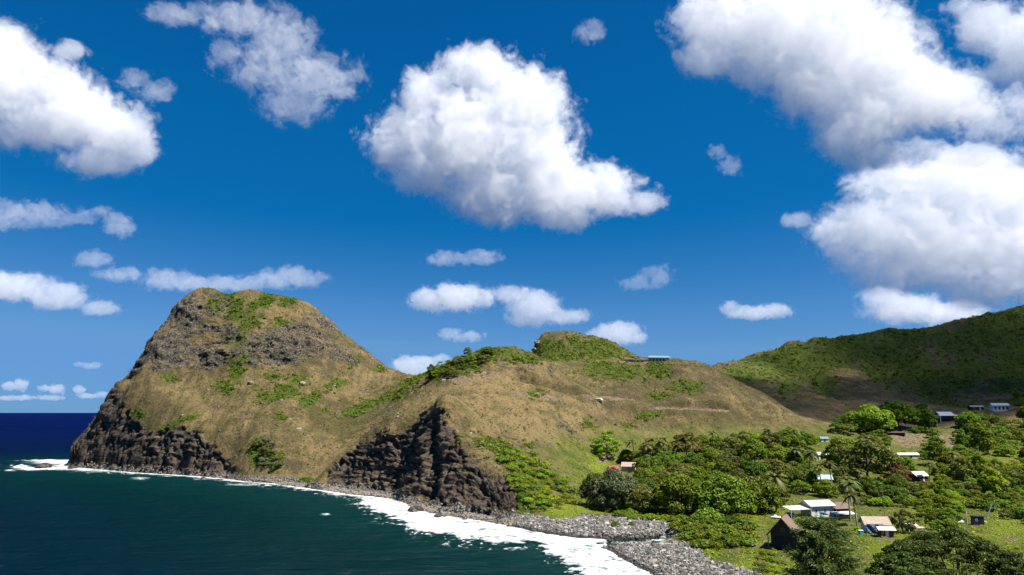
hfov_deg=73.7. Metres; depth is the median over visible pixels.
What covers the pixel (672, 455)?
broadleaf tree
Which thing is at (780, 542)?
door
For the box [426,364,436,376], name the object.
broadleaf tree
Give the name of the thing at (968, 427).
broadleaf tree
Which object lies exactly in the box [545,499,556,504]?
shrub
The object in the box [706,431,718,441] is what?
coconut palm
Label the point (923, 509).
broadleaf tree
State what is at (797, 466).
broadleaf tree
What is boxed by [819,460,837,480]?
coconut palm
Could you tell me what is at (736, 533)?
shrub
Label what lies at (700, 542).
shrub
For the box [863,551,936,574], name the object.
monkeypod tree
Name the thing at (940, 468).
broadleaf tree
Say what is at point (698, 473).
broadleaf tree
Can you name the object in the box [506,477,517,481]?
shrub
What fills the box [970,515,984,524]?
cabin
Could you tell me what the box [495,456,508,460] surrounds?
shrub
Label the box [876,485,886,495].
broadleaf tree
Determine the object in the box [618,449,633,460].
broadleaf tree
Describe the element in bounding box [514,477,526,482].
shrub
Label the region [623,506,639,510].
shrub
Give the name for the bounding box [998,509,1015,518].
broadleaf tree
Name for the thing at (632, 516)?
shrub
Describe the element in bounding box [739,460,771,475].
broadleaf tree
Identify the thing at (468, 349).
broadleaf tree
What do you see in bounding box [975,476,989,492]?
broadleaf tree
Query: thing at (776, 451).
broadleaf tree
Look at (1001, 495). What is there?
broadleaf tree
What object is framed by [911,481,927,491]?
broadleaf tree
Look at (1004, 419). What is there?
broadleaf tree
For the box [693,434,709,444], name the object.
broadleaf tree
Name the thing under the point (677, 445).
coconut palm
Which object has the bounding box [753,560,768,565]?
shrub
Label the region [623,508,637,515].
shrub
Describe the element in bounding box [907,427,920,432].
shrub
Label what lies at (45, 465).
boulder
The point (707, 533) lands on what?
shrub
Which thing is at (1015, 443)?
shrub
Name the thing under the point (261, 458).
shrub
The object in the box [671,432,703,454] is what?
broadleaf tree
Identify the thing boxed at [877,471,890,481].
broadleaf tree
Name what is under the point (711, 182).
sky
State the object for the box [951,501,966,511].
broadleaf tree
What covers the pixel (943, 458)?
broadleaf tree
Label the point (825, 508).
house
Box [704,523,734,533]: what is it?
shrub
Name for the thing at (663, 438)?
coconut palm
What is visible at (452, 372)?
broadleaf tree
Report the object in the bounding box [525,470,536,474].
shrub
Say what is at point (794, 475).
broadleaf tree
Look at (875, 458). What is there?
broadleaf tree
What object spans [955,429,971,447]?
broadleaf tree
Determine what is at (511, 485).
shrub
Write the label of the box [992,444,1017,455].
broadleaf tree
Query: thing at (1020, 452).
broadleaf tree
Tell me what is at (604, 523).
cobbles
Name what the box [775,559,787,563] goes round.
shrub
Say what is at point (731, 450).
broadleaf tree
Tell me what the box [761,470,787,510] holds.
coconut palm
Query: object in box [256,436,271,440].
shrub
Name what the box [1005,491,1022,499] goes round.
broadleaf tree
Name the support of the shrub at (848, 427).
on the ground at (563, 450)
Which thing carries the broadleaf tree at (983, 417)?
on the ground at (563, 450)
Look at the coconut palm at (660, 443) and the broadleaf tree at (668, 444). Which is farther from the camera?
the broadleaf tree at (668, 444)
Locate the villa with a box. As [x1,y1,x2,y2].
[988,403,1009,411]
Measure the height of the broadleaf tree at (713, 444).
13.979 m
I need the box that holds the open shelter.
[884,431,908,435]
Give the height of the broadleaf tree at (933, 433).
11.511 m
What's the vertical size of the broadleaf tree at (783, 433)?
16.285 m
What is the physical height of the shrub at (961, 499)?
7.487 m
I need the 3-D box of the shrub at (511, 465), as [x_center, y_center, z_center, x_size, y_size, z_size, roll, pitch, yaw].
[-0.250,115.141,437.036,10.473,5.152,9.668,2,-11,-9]
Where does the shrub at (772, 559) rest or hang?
on the ground at (563, 450)
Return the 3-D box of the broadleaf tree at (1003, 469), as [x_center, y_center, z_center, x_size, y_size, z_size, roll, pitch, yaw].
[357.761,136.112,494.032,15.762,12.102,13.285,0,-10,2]
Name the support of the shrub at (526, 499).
on the hill
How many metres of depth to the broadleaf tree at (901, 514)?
327.27 m
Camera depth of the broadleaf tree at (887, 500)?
409.99 m
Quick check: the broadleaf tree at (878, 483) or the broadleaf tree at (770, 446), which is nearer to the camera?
the broadleaf tree at (878, 483)
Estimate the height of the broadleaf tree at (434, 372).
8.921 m
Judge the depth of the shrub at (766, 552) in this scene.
276.54 m
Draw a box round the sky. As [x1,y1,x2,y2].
[0,0,1023,412]
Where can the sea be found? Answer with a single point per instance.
(66, 522)
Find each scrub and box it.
[73,288,794,483]
[129,290,402,481]
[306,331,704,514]
[718,305,1023,408]
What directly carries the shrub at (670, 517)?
on the ground at (563, 450)
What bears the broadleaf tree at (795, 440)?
on the ground at (563, 450)
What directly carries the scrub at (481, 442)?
on the hill
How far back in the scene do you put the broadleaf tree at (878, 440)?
623.27 m
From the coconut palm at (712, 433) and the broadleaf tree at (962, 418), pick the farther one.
the broadleaf tree at (962, 418)
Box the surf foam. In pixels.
[6,459,651,574]
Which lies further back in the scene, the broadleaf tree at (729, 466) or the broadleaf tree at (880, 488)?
the broadleaf tree at (729, 466)
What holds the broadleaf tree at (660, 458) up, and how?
on the ground at (563, 450)
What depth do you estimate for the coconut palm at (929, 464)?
492.07 m
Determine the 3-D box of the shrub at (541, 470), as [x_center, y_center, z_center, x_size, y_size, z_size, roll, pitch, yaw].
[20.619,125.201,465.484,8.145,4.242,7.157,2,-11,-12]
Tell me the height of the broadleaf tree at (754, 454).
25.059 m
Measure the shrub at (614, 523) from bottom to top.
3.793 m
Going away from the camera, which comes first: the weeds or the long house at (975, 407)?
the weeds
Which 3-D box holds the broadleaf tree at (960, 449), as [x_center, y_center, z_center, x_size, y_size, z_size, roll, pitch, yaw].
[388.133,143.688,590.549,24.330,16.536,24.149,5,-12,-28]
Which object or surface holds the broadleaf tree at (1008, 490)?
on the ground at (563, 450)
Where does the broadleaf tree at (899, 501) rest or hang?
on the ground at (563, 450)
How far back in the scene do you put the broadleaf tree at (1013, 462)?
519.90 m
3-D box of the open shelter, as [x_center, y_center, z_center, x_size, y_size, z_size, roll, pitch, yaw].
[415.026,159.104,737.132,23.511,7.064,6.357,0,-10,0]
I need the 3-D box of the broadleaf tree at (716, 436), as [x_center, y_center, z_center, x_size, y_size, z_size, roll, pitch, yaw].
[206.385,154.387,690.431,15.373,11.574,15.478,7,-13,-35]
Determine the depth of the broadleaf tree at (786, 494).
425.16 m
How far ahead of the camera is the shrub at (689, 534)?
304.91 m
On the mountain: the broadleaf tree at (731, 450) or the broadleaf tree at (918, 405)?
the broadleaf tree at (918, 405)
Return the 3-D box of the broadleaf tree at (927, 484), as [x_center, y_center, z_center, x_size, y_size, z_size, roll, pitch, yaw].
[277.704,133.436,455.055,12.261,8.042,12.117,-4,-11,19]
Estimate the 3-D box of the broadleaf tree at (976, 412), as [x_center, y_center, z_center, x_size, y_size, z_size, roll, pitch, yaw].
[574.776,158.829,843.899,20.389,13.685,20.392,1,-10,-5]
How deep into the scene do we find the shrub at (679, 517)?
356.27 m
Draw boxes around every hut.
[606,465,619,472]
[819,437,828,441]
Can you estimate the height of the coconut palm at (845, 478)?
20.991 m
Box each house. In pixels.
[627,356,670,361]
[783,500,856,518]
[814,452,827,459]
[816,474,833,480]
[858,516,892,532]
[908,471,928,481]
[967,405,983,409]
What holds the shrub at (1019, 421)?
on the ground at (563, 450)
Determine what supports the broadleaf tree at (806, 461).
on the ground at (563, 450)
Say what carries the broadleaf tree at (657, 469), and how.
on the ground at (563, 450)
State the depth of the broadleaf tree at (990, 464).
512.62 m
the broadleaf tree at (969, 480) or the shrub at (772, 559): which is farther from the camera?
the broadleaf tree at (969, 480)
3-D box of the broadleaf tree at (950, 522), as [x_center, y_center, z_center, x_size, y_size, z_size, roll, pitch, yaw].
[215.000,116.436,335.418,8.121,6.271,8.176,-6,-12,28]
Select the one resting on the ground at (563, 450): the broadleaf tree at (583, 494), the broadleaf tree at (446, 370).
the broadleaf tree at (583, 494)
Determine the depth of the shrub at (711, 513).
362.81 m
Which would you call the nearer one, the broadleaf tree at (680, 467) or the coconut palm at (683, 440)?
the broadleaf tree at (680, 467)
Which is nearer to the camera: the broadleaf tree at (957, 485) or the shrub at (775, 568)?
the shrub at (775, 568)
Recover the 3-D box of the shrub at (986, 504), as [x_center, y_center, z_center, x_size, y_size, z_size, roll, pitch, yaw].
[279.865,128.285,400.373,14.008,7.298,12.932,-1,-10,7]
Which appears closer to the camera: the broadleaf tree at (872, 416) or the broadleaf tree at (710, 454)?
the broadleaf tree at (710, 454)
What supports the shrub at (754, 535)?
on the ground at (563, 450)
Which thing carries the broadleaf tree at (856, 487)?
on the ground at (563, 450)
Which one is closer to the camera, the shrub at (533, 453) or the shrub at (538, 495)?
the shrub at (538, 495)
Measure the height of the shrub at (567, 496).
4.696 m
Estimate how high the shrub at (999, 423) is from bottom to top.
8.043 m
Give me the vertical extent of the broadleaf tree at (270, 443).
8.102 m
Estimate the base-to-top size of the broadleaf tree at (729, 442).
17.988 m
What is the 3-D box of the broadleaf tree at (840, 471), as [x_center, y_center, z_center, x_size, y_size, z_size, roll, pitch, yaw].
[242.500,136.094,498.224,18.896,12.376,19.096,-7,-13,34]
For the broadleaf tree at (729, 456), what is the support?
on the ground at (563, 450)
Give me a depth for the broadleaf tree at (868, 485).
442.27 m
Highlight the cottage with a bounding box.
[621,462,635,471]
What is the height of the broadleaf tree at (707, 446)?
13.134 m
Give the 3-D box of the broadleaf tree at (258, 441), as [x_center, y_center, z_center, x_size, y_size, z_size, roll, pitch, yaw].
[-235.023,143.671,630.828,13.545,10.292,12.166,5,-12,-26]
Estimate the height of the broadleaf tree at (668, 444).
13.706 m
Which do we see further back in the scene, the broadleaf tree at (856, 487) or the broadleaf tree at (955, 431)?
the broadleaf tree at (955, 431)
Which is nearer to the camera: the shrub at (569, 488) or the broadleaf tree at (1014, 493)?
the broadleaf tree at (1014, 493)
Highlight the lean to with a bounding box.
[905,523,924,531]
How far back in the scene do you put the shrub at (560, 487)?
445.35 m
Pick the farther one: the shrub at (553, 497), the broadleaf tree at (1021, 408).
the broadleaf tree at (1021, 408)
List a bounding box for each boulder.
[34,462,51,467]
[407,505,423,511]
[433,513,446,516]
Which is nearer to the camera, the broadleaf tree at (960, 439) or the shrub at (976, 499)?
the shrub at (976, 499)
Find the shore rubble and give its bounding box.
[65,442,512,525]
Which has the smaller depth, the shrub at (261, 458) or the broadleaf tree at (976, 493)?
the broadleaf tree at (976, 493)
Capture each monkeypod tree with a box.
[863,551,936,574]
[872,526,1023,574]
[983,549,1023,574]
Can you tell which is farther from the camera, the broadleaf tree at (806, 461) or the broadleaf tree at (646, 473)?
the broadleaf tree at (806, 461)
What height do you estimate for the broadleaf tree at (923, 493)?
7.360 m
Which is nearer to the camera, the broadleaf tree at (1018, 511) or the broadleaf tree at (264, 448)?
the broadleaf tree at (1018, 511)
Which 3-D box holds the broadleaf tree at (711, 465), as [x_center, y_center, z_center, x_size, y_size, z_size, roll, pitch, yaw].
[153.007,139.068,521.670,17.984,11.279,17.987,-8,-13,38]
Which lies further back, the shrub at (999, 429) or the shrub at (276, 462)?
the shrub at (999, 429)
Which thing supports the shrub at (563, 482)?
on the ground at (563, 450)
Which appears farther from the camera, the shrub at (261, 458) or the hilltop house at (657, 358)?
the hilltop house at (657, 358)
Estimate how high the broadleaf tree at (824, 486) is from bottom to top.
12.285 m
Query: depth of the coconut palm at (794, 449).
537.14 m
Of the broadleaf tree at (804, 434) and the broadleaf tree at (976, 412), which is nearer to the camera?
the broadleaf tree at (804, 434)
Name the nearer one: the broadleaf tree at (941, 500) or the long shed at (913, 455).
the broadleaf tree at (941, 500)
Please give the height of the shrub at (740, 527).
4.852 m
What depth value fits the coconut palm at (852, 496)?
348.70 m
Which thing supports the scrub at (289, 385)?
on the headland
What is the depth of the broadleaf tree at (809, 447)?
625.23 m
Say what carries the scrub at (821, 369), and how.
on the mountain
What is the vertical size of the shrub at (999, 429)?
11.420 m
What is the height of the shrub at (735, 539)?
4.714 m
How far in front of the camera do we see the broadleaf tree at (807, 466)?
529.18 m
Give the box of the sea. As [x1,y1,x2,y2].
[0,413,657,574]
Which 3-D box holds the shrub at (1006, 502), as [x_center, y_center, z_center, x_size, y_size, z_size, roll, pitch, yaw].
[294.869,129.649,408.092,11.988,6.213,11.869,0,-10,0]
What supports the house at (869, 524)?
on the ground at (563, 450)
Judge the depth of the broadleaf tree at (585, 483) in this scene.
451.24 m
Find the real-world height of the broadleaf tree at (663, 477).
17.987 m
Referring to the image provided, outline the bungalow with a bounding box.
[934,412,957,421]
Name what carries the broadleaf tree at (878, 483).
on the ground at (563, 450)
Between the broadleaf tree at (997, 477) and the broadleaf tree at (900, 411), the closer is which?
the broadleaf tree at (997, 477)
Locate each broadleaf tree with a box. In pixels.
[250,437,263,447]
[258,445,271,455]
[264,441,274,447]
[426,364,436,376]
[430,370,439,375]
[435,361,445,368]
[444,367,453,373]
[448,369,458,376]
[457,358,464,365]
[463,347,471,353]
[465,352,474,360]
[482,346,494,352]
[575,483,607,505]
[579,472,602,491]
[588,467,637,507]
[592,430,621,456]
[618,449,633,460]
[621,483,661,510]
[629,451,641,459]
[632,454,659,467]
[632,467,654,480]
[638,443,661,461]
[638,477,657,487]
[648,465,664,478]
[650,471,706,512]
[651,453,670,465]
[652,469,672,481]
[658,473,679,483]
[661,440,672,450]
[662,451,683,462]
[664,461,677,468]
[665,461,698,480]
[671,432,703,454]
[682,451,705,463]
[685,459,710,470]
[688,467,715,483]
[690,474,758,515]
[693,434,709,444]
[693,443,714,453]
[699,448,723,462]
[702,469,727,481]
[706,462,724,470]
[708,438,720,448]
[709,434,722,442]
[714,458,734,473]
[715,452,739,467]
[716,436,741,449]
[721,448,738,455]
[727,468,748,478]
[732,458,745,468]
[733,447,751,460]
[735,430,755,441]
[738,438,768,461]
[738,440,765,452]
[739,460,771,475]
[743,475,784,511]
[757,431,781,445]
[760,443,780,455]
[761,459,793,473]
[766,445,797,462]
[766,483,790,497]
[778,434,794,447]
[779,426,795,437]
[782,468,806,486]
[783,451,803,465]
[787,435,806,454]
[788,461,806,473]
[788,479,811,492]
[795,431,812,445]
[801,456,811,464]
[802,464,819,470]
[802,468,818,480]
[803,445,815,452]
[805,433,818,442]
[806,471,819,491]
[812,479,840,496]
[820,437,861,463]
[828,422,842,430]
[831,465,857,478]
[832,416,845,423]
[832,435,901,476]
[833,476,842,490]
[837,476,863,492]
[844,404,897,430]
[850,449,877,463]
[855,433,866,443]
[857,494,872,503]
[858,475,875,491]
[865,488,881,496]
[867,429,892,445]
[868,477,883,488]
[873,436,883,444]
[874,449,897,460]
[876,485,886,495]
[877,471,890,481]
[878,400,920,426]
[878,496,893,505]
[881,485,909,500]
[883,462,911,480]
[883,474,911,490]
[888,509,916,532]
[893,493,912,506]
[894,457,916,470]
[904,482,920,495]
[908,413,922,425]
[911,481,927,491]
[914,403,928,409]
[914,489,934,498]
[914,498,936,508]
[914,501,931,508]
[915,425,927,431]
[915,505,935,520]
[917,406,931,417]
[918,407,938,428]
[919,451,935,459]
[919,482,938,491]
[920,439,936,449]
[925,428,940,435]
[925,435,950,459]
[926,509,942,519]
[927,519,944,529]
[929,480,953,491]
[931,463,949,473]
[931,495,952,507]
[932,474,954,484]
[934,451,967,466]
[938,489,960,498]
[939,508,962,521]
[940,518,958,527]
[941,480,964,490]
[942,470,962,483]
[946,444,973,456]
[950,456,977,482]
[951,429,958,436]
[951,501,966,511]
[954,411,980,424]
[954,488,972,497]
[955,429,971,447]
[960,423,975,432]
[963,453,973,460]
[963,478,976,483]
[963,482,984,493]
[966,452,988,475]
[968,422,994,457]
[968,489,983,498]
[972,410,986,415]
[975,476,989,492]
[976,414,988,421]
[976,420,992,427]
[976,467,1003,483]
[980,467,1009,493]
[981,428,997,435]
[982,492,999,501]
[984,414,999,423]
[985,437,996,453]
[986,458,993,467]
[991,458,1003,467]
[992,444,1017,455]
[993,491,1010,499]
[994,483,1011,492]
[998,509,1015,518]
[999,417,1012,423]
[1000,460,1023,470]
[1000,467,1017,479]
[1002,471,1023,490]
[1003,466,1022,476]
[1004,504,1016,512]
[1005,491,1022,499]
[1008,429,1023,441]
[1010,486,1023,495]
[1011,397,1023,406]
[1012,389,1023,399]
[1012,505,1023,517]
[1016,406,1023,417]
[1017,447,1023,457]
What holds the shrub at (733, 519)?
on the ground at (563, 450)
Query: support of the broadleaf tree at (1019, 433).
on the ground at (563, 450)
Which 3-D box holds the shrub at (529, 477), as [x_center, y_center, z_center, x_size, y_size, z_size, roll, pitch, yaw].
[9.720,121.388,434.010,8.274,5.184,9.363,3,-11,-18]
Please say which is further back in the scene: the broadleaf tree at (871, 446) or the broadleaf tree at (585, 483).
the broadleaf tree at (871, 446)
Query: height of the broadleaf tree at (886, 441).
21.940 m
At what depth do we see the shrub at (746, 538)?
293.50 m
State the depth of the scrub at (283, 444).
739.24 m
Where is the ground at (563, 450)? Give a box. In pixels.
[512,407,1023,574]
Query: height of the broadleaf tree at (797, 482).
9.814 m
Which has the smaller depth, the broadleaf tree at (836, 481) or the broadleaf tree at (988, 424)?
the broadleaf tree at (836, 481)
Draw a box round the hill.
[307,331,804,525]
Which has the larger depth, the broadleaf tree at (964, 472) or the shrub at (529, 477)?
the broadleaf tree at (964, 472)
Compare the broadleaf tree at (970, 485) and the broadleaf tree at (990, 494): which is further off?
the broadleaf tree at (970, 485)
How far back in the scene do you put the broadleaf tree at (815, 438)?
691.76 m
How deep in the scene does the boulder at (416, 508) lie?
415.46 m
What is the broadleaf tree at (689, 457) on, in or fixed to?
on the ground at (563, 450)
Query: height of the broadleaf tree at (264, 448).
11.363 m
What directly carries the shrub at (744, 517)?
on the ground at (563, 450)
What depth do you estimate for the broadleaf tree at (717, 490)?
374.85 m
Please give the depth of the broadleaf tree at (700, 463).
513.01 m
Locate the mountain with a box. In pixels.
[712,305,1023,421]
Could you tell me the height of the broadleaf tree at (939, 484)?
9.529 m
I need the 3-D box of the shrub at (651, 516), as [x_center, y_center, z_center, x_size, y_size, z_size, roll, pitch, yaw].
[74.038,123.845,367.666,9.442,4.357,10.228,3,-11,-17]
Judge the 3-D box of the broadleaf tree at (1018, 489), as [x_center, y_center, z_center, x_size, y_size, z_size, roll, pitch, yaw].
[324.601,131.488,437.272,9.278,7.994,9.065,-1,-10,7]
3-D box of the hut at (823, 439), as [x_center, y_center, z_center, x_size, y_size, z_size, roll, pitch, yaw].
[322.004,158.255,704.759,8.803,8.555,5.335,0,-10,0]
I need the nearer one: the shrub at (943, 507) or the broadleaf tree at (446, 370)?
the shrub at (943, 507)
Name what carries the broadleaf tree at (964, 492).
on the ground at (563, 450)
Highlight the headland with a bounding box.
[66,288,407,487]
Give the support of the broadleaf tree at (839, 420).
on the ground at (563, 450)
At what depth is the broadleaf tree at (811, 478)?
457.75 m
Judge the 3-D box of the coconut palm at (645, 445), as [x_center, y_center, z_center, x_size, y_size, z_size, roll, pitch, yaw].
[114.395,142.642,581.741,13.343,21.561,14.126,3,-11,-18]
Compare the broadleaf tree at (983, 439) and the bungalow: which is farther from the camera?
the bungalow
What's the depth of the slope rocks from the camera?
732.87 m
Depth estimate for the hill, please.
612.50 m
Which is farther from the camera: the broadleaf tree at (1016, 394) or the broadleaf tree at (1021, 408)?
the broadleaf tree at (1016, 394)
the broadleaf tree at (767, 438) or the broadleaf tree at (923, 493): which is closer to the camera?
the broadleaf tree at (923, 493)
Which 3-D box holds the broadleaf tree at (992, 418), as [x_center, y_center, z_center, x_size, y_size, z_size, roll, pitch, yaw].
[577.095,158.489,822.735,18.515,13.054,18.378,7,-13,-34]
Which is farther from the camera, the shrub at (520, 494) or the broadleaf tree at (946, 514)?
the shrub at (520, 494)
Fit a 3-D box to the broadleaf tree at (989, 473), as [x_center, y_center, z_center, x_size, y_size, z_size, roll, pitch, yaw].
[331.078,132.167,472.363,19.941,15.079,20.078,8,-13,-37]
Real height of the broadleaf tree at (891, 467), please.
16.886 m
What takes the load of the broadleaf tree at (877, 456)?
on the ground at (563, 450)
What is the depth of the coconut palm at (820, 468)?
456.94 m
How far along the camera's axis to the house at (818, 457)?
604.51 m
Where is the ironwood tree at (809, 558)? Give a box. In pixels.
[780,514,868,574]
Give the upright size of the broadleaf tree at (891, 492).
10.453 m
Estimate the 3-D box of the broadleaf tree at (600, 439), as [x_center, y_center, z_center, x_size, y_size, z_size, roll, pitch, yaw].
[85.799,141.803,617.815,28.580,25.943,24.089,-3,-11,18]
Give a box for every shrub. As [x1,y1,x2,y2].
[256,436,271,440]
[258,456,266,460]
[271,460,284,466]
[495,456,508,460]
[499,448,509,454]
[502,455,515,459]
[504,463,518,470]
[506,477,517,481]
[507,482,521,487]
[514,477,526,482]
[516,492,529,497]
[517,483,529,487]
[520,453,529,457]
[520,497,533,501]
[524,458,538,463]
[524,474,533,480]
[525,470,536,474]
[526,484,538,488]
[527,451,539,454]
[532,493,544,497]
[536,499,549,504]
[536,505,547,509]
[537,468,546,472]
[540,479,553,484]
[542,461,553,466]
[542,469,553,473]
[545,494,559,499]
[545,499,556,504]
[553,480,567,484]
[553,485,566,490]
[555,498,567,503]
[561,494,574,499]
[563,486,577,491]
[611,521,619,526]
[612,510,626,515]
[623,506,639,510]
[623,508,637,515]
[626,514,637,518]
[640,513,659,518]
[664,515,679,521]
[667,519,701,531]
[671,514,686,521]
[677,531,690,538]
[682,514,715,525]
[683,531,708,539]
[684,522,713,531]
[689,539,708,547]
[692,507,724,518]
[694,529,722,539]
[703,540,722,547]
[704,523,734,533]
[709,536,739,545]
[714,515,746,524]
[729,529,750,537]
[730,534,757,545]
[730,537,745,544]
[731,514,750,520]
[732,522,752,529]
[738,531,760,538]
[741,521,759,528]
[752,565,770,570]
[753,555,767,559]
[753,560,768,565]
[759,550,775,554]
[765,557,780,561]
[766,564,783,572]
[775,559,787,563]
[838,423,857,432]
[865,497,885,505]
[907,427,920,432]
[935,506,959,516]
[952,496,975,504]
[965,496,984,506]
[975,500,1000,509]
[990,426,1011,433]
[991,499,1012,506]
[993,421,1006,425]
[995,437,1005,443]
[996,431,1020,442]
[1000,440,1023,447]
[1001,425,1021,429]
[1007,499,1022,504]
[1009,419,1023,425]
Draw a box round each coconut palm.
[624,439,638,456]
[638,442,652,466]
[645,436,654,452]
[654,440,667,455]
[657,437,668,450]
[669,441,683,459]
[677,437,687,451]
[686,442,699,451]
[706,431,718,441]
[740,434,748,440]
[761,428,772,435]
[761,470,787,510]
[786,429,800,435]
[787,446,802,461]
[801,449,818,468]
[809,465,827,479]
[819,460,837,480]
[835,480,861,520]
[837,475,860,502]
[841,490,862,525]
[849,468,865,494]
[922,462,936,481]
[945,451,960,459]
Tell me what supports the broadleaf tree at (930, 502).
on the ground at (563, 450)
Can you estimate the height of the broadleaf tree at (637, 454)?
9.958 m
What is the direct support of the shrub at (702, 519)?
on the ground at (563, 450)
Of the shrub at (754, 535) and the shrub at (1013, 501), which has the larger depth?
the shrub at (1013, 501)
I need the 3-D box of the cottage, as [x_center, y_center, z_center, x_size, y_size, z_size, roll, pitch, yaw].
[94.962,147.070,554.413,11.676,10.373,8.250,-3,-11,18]
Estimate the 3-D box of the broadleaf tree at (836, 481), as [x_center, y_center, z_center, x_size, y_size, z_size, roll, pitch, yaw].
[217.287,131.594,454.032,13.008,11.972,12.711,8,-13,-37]
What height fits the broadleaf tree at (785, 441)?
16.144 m
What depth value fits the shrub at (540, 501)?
396.74 m
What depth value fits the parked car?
376.62 m
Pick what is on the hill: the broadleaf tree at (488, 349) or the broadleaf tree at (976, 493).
the broadleaf tree at (488, 349)
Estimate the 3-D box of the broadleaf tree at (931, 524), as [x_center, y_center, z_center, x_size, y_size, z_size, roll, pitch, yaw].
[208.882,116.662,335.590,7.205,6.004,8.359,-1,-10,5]
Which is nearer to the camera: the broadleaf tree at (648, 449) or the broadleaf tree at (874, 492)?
the broadleaf tree at (874, 492)
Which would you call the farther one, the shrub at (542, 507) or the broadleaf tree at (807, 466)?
the broadleaf tree at (807, 466)
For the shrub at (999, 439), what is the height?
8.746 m
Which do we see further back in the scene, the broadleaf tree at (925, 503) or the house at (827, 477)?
the house at (827, 477)
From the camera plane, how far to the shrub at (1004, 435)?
689.73 m
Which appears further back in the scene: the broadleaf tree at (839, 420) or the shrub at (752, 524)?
the broadleaf tree at (839, 420)
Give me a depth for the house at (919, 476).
498.45 m
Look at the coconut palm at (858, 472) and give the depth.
450.43 m
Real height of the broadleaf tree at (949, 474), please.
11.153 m
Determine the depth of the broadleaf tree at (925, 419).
781.32 m
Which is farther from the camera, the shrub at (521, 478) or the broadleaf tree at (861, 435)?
the broadleaf tree at (861, 435)
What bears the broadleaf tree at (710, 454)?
on the ground at (563, 450)
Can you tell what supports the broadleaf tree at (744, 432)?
on the ground at (563, 450)
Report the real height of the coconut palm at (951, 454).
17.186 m
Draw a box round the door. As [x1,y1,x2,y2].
[775,537,791,549]
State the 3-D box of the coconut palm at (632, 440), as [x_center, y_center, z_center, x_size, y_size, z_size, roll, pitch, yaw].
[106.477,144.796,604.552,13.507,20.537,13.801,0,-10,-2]
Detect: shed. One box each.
[766,514,799,549]
[874,526,896,537]
[897,453,918,458]
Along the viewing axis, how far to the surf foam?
340.38 m
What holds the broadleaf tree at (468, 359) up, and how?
on the hill
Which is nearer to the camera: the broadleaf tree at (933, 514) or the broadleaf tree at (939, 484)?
the broadleaf tree at (933, 514)
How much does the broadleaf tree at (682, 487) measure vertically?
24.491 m
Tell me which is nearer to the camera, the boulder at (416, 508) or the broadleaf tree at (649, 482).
the boulder at (416, 508)
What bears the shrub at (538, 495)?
on the hill
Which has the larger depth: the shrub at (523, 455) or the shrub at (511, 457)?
the shrub at (523, 455)
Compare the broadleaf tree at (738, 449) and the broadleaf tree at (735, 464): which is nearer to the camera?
the broadleaf tree at (735, 464)
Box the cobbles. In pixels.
[510,509,760,574]
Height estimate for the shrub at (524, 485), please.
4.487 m
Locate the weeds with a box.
[542,423,1023,574]
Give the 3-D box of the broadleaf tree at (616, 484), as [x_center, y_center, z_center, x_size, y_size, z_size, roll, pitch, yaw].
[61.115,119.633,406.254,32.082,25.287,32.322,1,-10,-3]
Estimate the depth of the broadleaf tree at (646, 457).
543.67 m
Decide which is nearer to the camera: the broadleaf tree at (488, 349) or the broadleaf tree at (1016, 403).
the broadleaf tree at (488, 349)
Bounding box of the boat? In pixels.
[652,539,663,542]
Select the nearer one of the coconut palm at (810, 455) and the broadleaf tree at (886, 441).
the coconut palm at (810, 455)
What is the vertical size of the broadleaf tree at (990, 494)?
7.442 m
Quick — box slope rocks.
[93,287,781,470]
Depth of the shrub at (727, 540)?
291.67 m
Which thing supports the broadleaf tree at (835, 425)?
on the ground at (563, 450)
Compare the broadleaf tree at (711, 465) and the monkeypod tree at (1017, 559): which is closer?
the monkeypod tree at (1017, 559)
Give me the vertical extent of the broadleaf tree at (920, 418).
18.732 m
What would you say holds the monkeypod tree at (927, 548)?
on the ground at (563, 450)
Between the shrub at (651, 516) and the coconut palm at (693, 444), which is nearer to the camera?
the shrub at (651, 516)
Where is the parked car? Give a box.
[785,512,797,516]
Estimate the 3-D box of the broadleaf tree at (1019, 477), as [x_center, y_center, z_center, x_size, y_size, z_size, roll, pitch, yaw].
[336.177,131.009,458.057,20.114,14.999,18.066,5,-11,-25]
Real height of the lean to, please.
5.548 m
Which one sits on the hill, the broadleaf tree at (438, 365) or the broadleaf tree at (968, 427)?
the broadleaf tree at (438, 365)
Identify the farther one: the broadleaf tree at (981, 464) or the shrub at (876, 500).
the broadleaf tree at (981, 464)
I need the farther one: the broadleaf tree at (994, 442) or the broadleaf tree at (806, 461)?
the broadleaf tree at (994, 442)
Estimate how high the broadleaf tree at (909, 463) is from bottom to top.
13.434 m

